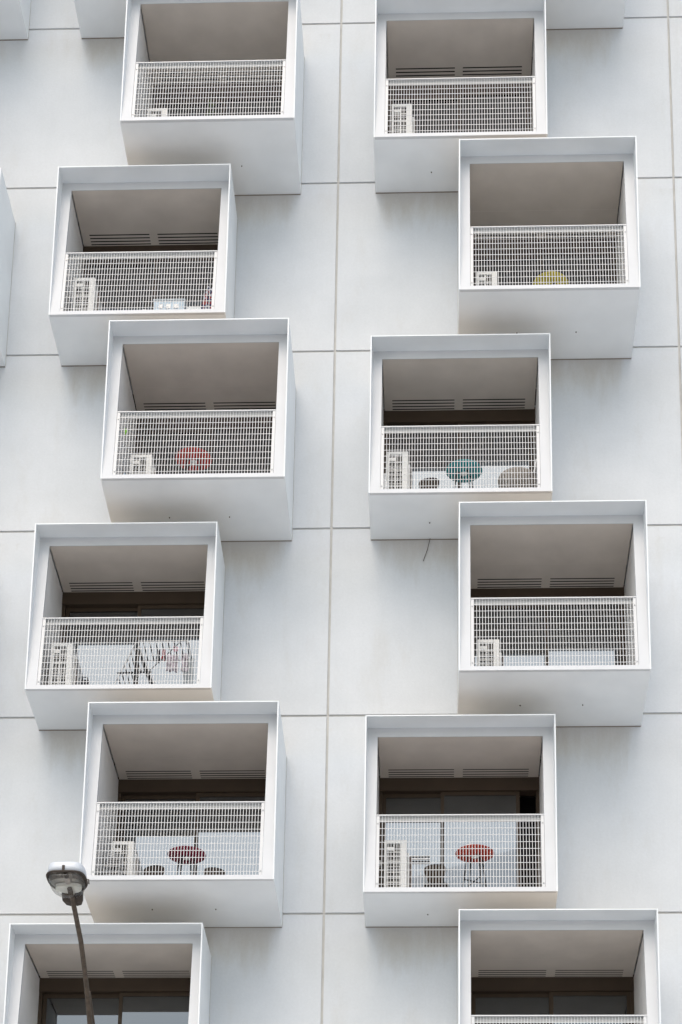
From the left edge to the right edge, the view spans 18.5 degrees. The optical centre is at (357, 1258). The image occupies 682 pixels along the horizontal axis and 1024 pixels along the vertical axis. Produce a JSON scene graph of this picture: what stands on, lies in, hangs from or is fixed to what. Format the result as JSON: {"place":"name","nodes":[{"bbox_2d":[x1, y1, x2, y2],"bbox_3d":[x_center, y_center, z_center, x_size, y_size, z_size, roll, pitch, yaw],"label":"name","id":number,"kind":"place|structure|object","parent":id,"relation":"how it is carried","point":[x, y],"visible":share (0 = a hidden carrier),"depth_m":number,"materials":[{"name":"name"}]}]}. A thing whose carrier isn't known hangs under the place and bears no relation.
{"place":"outdoors","nodes":[
{"label":"outdoors","id":0,"kind":"place"},
{"label":"ground","id":1,"kind":"structure","parent":0,"visible":0},
{"bbox_2d":[0,0,681,1023],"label":"apartment building","id":2,"kind":"structure","parent":1,"relation":"on","point":[336,712],"depth_m":29.62,"materials":[{"name":"concrete"}]},
{"bbox_2d":[49,643,82,684],"bbox_3d":[-4.012,-7.917,28.996,0.374,0.840,0.843,0,-16,2],"label":"air conditioner","id":3,"kind":"object","parent":2,"relation":"on","point":[77,678],"visible":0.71,"depth_m":28.64,"materials":[{"name":"grey"}]},
{"bbox_2d":[81,677,88,684],"bbox_3d":[-3.760,-7.783,28.773,0.158,0.466,0.126,0,-16,2],"label":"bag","id":4,"kind":"object","parent":2,"relation":"on","point":[85,682],"visible":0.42,"depth_m":28.77,"materials":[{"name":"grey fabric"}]},
{"bbox_2d":[73,278,100,310],"bbox_3d":[-3.918,-13.690,30.630,0.374,0.840,0.843,0,-16,2],"label":"air conditioner","id":5,"kind":"object","parent":2,"relation":"on","point":[88,294],"visible":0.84,"depth_m":30.29,"materials":[{"name":"grey"}]},
{"bbox_2d":[103,853,123,874],"bbox_3d":[-3.214,-5.046,27.497,0.229,0.489,0.209,0,-16,2],"label":"wire crate","id":6,"kind":"object","parent":2,"relation":"on","point":[111,869],"visible":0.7,"depth_m":27.46,"materials":[{"name":"grey plastic"}]},
{"bbox_2d":[111,841,142,874],"bbox_3d":[-3.086,-5.028,28.141,0.374,0.840,0.843,0,-16,2],"label":"air conditioner","id":7,"kind":"object","parent":2,"relation":"on","point":[129,872],"visible":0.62,"depth_m":27.82,"materials":[{"name":"grey"}]},
{"bbox_2d":[130,454,154,473],"bbox_3d":[-3.007,-10.800,29.776,0.374,0.840,0.843,0,-16,2],"label":"air conditioner","id":8,"kind":"object","parent":2,"relation":"on","point":[132,468],"visible":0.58,"depth_m":29.46,"materials":[{"name":"grey"}]},
{"bbox_2d":[114,640,191,683],"bbox_3d":[-2.881,-7.965,29.016,1.119,0.959,0.693,0,-16,2],"label":"drying rack","id":9,"kind":"object","parent":2,"relation":"on","point":[143,665],"visible":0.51,"depth_m":28.82,"materials":[{"name":"grey metal"}]},
{"bbox_2d":[156,649,159,663],"bbox_3d":[-2.766,-8.324,28.997,0.061,0.219,0.043,0,-16,2],"label":"sock","id":10,"kind":"object","parent":9,"relation":"hanging from","point":[158,657],"visible":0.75,"depth_m":28.99,"materials":[{"name":"grey fabric"}]},
{"bbox_2d":[166,654,178,672],"bbox_3d":[-2.579,-8.261,29.097,0.180,0.281,0.043,0,-16,2],"label":"garment","id":11,"kind":"object","parent":9,"relation":"hanging from","point":[169,664],"visible":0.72,"depth_m":29.09,"materials":[{"name":"fabric"}]},
{"bbox_2d":[181,653,188,671],"bbox_3d":[-2.400,-8.258,29.068,0.114,0.296,0.043,0,-16,2],"label":"garment","id":12,"kind":"object","parent":9,"relation":"hanging from","point":[184,656],"visible":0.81,"depth_m":29.07,"materials":[{"name":"fabric"}]},
{"bbox_2d":[183,658,193,683],"bbox_3d":[-2.357,-8.141,29.137,0.148,0.456,0.043,0,-16,2],"label":"towel","id":13,"kind":"object","parent":9,"relation":"hanging from","point":[190,669],"visible":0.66,"depth_m":29.14,"materials":[{"name":"grey fabric"}]},
{"bbox_2d":[144,865,163,874],"bbox_3d":[-2.703,-4.910,28.205,0.340,0.660,0.400,-3,-16,14],"label":"chair","id":14,"kind":"object","parent":2,"relation":"on","point":[145,873],"visible":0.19,"depth_m":28.11,"materials":[{"name":"grey plastic"}]},
{"bbox_2d":[147,108,168,116],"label":"air conditioner","id":15,"kind":"object","parent":2,"relation":"on","point":[159,111],"visible":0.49,"depth_m":31.11,"materials":[{"name":"grey"}]},
{"bbox_2d":[153,299,186,309],"bbox_3d":[-2.721,-13.578,30.326,0.476,0.492,0.316,0,-16,2],"label":"storage box","id":16,"kind":"object","parent":2,"relation":"on","point":[172,305],"visible":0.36,"depth_m":30.23,"materials":[{"name":"white plastic"}]},
{"bbox_2d":[167,846,205,874],"bbox_3d":[-2.280,-5.042,27.773,0.516,0.692,0.516,13,-20,-36],"label":"round table","id":17,"kind":"object","parent":2,"relation":"on","point":[198,853],"visible":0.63,"depth_m":27.76,"materials":[{"name":"red metal"}]},
{"bbox_2d":[175,447,211,473],"bbox_3d":[-2.302,-10.865,29.234,0.516,0.692,0.516,6,-17,-17],"label":"chair","id":18,"kind":"object","parent":2,"relation":"on","point":[188,459],"visible":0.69,"depth_m":29.25,"materials":[{"name":"red metal"}]},
{"bbox_2d":[201,286,211,308],"bbox_3d":[-2.205,-13.849,30.439,0.229,0.620,0.066,0,-16,2],"label":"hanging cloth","id":19,"kind":"object","parent":2,"relation":"hanging from","point":[209,303],"visible":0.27,"depth_m":30.46,"materials":[{"name":"white fabric"}]},
{"bbox_2d":[205,99,215,115],"bbox_3d":[-2.188,-16.694,30.875,0.190,0.801,0.198,0,-16,2],"label":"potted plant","id":20,"kind":"object","parent":2,"relation":"on","point":[210,103],"visible":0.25,"depth_m":30.93,"materials":[{"name":"green plant"}]},
{"bbox_2d":[203,867,224,874],"bbox_3d":[-1.964,-4.889,28.242,0.340,0.660,0.400,4,-16,-11],"label":"chair","id":21,"kind":"object","parent":2,"relation":"on","point":[211,873],"visible":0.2,"depth_m":28.15,"materials":[{"name":"grey plastic"}]},
{"bbox_2d":[383,473,388,488],"bbox_3d":[0.373,-10.718,29.097,0.116,0.402,0.116,0,-16,2],"label":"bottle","id":22,"kind":"object","parent":2,"relation":"on","point":[385,483],"visible":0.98,"depth_m":29.06,"materials":[{"name":"white plastic"}]},
{"bbox_2d":[384,840,411,886],"bbox_3d":[0.537,-5.017,28.002,0.374,0.840,0.843,0,-16,2],"label":"air conditioner","id":23,"kind":"object","parent":2,"relation":"on","point":[396,853],"visible":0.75,"depth_m":27.65,"materials":[{"name":"grey"}]},
{"bbox_2d":[386,451,412,488],"bbox_3d":[0.592,-10.789,29.638,0.374,0.840,0.843,0,-16,2],"label":"air conditioner","id":24,"kind":"object","parent":2,"relation":"on","point":[392,468],"visible":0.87,"depth_m":29.29,"materials":[{"name":"grey"}]},
{"bbox_2d":[391,104,415,132],"bbox_3d":[0.688,-16.561,31.272,0.374,0.840,0.843,0,-16,2],"label":"air conditioner","id":25,"kind":"object","parent":2,"relation":"on","point":[402,111],"visible":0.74,"depth_m":30.93,"materials":[{"name":"grey"}]},
{"bbox_2d":[410,856,429,886],"bbox_3d":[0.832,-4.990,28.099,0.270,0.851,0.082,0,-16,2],"label":"table","id":26,"kind":"object","parent":2,"relation":"on","point":[416,858],"visible":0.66,"depth_m":28.17,"materials":[{"name":"white metal"}]},
{"bbox_2d":[419,478,438,488],"bbox_3d":[1.036,-10.670,29.701,0.340,0.660,0.400,-3,-16,12],"label":"chair","id":27,"kind":"object","parent":2,"relation":"on","point":[425,484],"visible":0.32,"depth_m":29.60,"materials":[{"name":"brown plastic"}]},
{"bbox_2d":[424,864,448,886],"bbox_3d":[1.056,-4.897,28.062,0.340,0.660,0.400,-2,-16,10],"label":"chair","id":28,"kind":"object","parent":2,"relation":"on","point":[430,871],"visible":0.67,"depth_m":27.95,"materials":[{"name":"grey plastic"}]},
{"bbox_2d":[446,459,481,487],"bbox_3d":[1.491,-10.765,29.401,0.516,0.692,0.516,0,-16,2],"label":"round table","id":29,"kind":"object","parent":2,"relation":"on","point":[465,470],"visible":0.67,"depth_m":29.41,"materials":[{"name":"teal metal"}]},
{"bbox_2d":[455,844,492,886],"bbox_3d":[1.544,-5.031,27.621,0.516,0.692,0.516,0,-16,2],"label":"round table","id":30,"kind":"object","parent":2,"relation":"on","point":[465,852],"visible":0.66,"depth_m":27.61,"materials":[{"name":"red paint"}]},
{"bbox_2d":[476,272,496,285],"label":"air conditioner","id":31,"kind":"object","parent":2,"relation":"on","point":[491,281],"visible":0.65,"depth_m":30.09,"materials":[{"name":"grey"}]},
{"bbox_2d":[476,639,503,665],"bbox_3d":[1.813,-7.899,28.772,0.374,0.840,0.843,0,-16,2],"label":"air conditioner","id":32,"kind":"object","parent":2,"relation":"on","point":[485,661],"visible":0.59,"depth_m":28.44,"materials":[{"name":"grey"}]},
{"bbox_2d":[498,467,535,487],"bbox_3d":[2.244,-10.700,29.479,0.544,0.633,0.544,0,-16,2],"label":"lounge chair","id":33,"kind":"object","parent":2,"relation":"on","point":[507,481],"visible":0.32,"depth_m":29.34,"materials":[{"name":"beige fabric"}]},
{"bbox_2d":[533,271,568,284],"bbox_3d":[2.768,-13.685,30.036,0.516,0.692,0.516,0,-16,2],"label":"round table","id":34,"kind":"object","parent":2,"relation":"on","point":[556,280],"visible":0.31,"depth_m":29.99,"materials":[{"name":"yellow metal"}]},
{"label":"pavement","id":35,"kind":"structure","parent":0,"visible":0},
{"bbox_2d":[46,862,94,1023],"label":"street lamp","id":36,"kind":"object","parent":35,"relation":"on","point":[69,881],"visible":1,"depth_m":19.89,"materials":[{"name":"grey metal"}]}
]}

